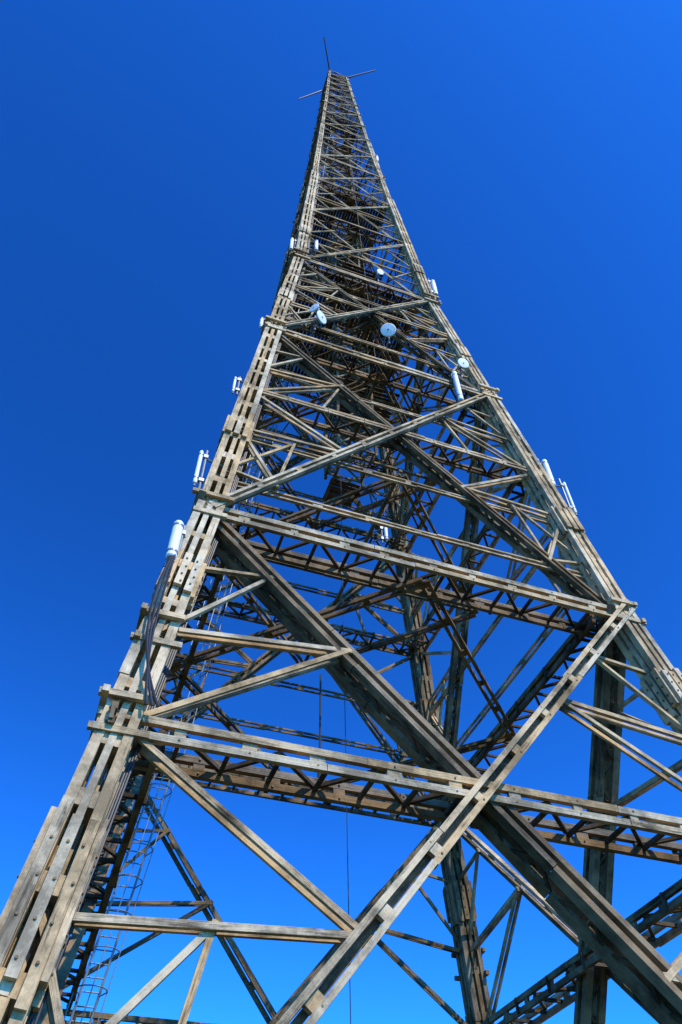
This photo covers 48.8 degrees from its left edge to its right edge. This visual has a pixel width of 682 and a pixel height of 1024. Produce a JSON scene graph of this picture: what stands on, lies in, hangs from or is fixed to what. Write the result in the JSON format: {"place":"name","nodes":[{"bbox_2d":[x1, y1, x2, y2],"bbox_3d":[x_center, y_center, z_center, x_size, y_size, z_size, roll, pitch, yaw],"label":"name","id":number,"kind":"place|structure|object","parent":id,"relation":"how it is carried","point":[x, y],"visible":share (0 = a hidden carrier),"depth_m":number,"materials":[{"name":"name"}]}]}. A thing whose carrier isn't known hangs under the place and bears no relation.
{"place":"outdoors","nodes":[
{"label":"outdoors","id":0,"kind":"place"},
{"bbox_2d":[0,0,681,1023],"label":"sky","id":1,"kind":"structure","parent":0,"point":[154,154],"materials":[{"name":"blue"}]},
{"label":"ground","id":2,"kind":"structure","parent":0,"visible":0},
{"bbox_2d":[0,37,681,1023],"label":"wooden radio tower","id":3,"kind":"structure","parent":2,"relation":"on","point":[60,893],"depth_m":20.16,"materials":[{"name":"grey wood"}]},
{"bbox_2d":[166,520,190,576],"bbox_3d":[-3.543,0.874,16.461,0.246,1.576,0.788,-11,-51,9],"label":"panel antenna","id":4,"kind":"object","parent":3,"relation":"attached to","point":[178,533],"visible":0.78,"depth_m":16.33,"materials":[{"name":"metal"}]},
{"bbox_2d":[193,450,222,497],"bbox_3d":[-3.468,-0.978,19.774,0.775,1.913,0.141,25,-55,-20],"label":"panel antenna","id":5,"kind":"object","parent":3,"relation":"attached to","point":[200,479],"visible":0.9,"depth_m":19.71,"materials":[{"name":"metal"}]},
{"bbox_2d":[232,376,251,395],"bbox_3d":[-3.246,-4.104,24.713,0.634,1.125,0.122,15,-52,-13],"label":"panel antenna","id":6,"kind":"object","parent":3,"relation":"attached to","point":[239,381],"visible":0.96,"depth_m":24.64,"materials":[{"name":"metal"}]},
{"bbox_2d":[259,317,272,328],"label":"panel antenna","id":7,"kind":"object","parent":3,"relation":"attached to","point":[262,319],"visible":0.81,"depth_m":29.73,"materials":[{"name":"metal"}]},
{"bbox_2d":[289,238,296,250],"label":"panel antenna","id":8,"kind":"object","parent":3,"relation":"attached to","point":[292,241],"visible":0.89,"depth_m":40.05,"materials":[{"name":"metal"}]},
{"bbox_2d":[309,304,319,322],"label":"dish antenna","id":9,"kind":"object","parent":3,"relation":"attached to","point":[314,307],"visible":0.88,"depth_m":32.39,"materials":[{"name":"metal"}]},
{"bbox_2d":[314,240,317,254],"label":"panel antenna","id":10,"kind":"object","parent":3,"relation":"attached to","point":[316,246],"visible":0.98,"depth_m":39.85,"materials":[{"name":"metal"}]},
{"bbox_2d":[310,311,325,336],"bbox_3d":[-0.933,-7.828,31.592,0.528,1.300,1.080,15,-52,-13],"label":"dish antenna","id":11,"kind":"object","parent":3,"relation":"attached to","point":[321,317],"visible":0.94,"depth_m":31.36,"materials":[{"name":"metal"}]},
{"bbox_2d":[374,269,383,286],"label":"dish antenna","id":12,"kind":"object","parent":3,"relation":"attached to","point":[380,272],"visible":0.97,"depth_m":40.91,"materials":[{"name":"metal"}]},
{"bbox_2d":[372,526,387,543],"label":"panel antenna","id":13,"kind":"object","parent":3,"relation":"attached to","point":[381,529],"visible":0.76,"depth_m":28.39,"materials":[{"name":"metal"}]},
{"bbox_2d":[381,323,395,351],"bbox_3d":[1.955,-7.735,33.137,0.648,1.300,1.121,15,-52,-13],"label":"dish antenna","id":14,"kind":"object","parent":3,"relation":"attached to","point":[388,330],"visible":1,"depth_m":32.87,"materials":[{"name":"metal"}]},
{"bbox_2d":[428,278,437,295],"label":"panel antenna","id":15,"kind":"object","parent":3,"relation":"attached to","point":[432,284],"visible":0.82,"depth_m":42.46,"materials":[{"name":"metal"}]},
{"bbox_2d":[449,371,463,403],"bbox_3d":[4.634,-4.870,30.516,0.240,2.750,0.720,15,-52,-13],"label":"panel antenna","id":16,"kind":"object","parent":3,"relation":"attached to","point":[456,385],"visible":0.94,"depth_m":30.29,"materials":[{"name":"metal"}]},
{"bbox_2d":[457,358,468,377],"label":"dish antenna","id":17,"kind":"object","parent":3,"relation":"attached to","point":[463,363],"visible":0.97,"depth_m":32.72,"materials":[{"name":"metal"}]},
{"bbox_2d":[538,459,555,485],"bbox_3d":[7.168,-1.315,26.767,0.658,1.875,0.214,-11,-51,9],"label":"panel antenna","id":18,"kind":"object","parent":3,"relation":"attached to","point":[545,465],"visible":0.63,"depth_m":26.81,"materials":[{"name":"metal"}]},
{"bbox_2d":[555,478,576,515],"bbox_3d":[7.580,-0.484,26.031,0.902,2.318,0.140,11,-51,-9],"label":"panel antenna","id":19,"kind":"object","parent":3,"relation":"attached to","point":[564,485],"visible":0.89,"depth_m":26.23,"materials":[{"name":"metal"}]}
]}

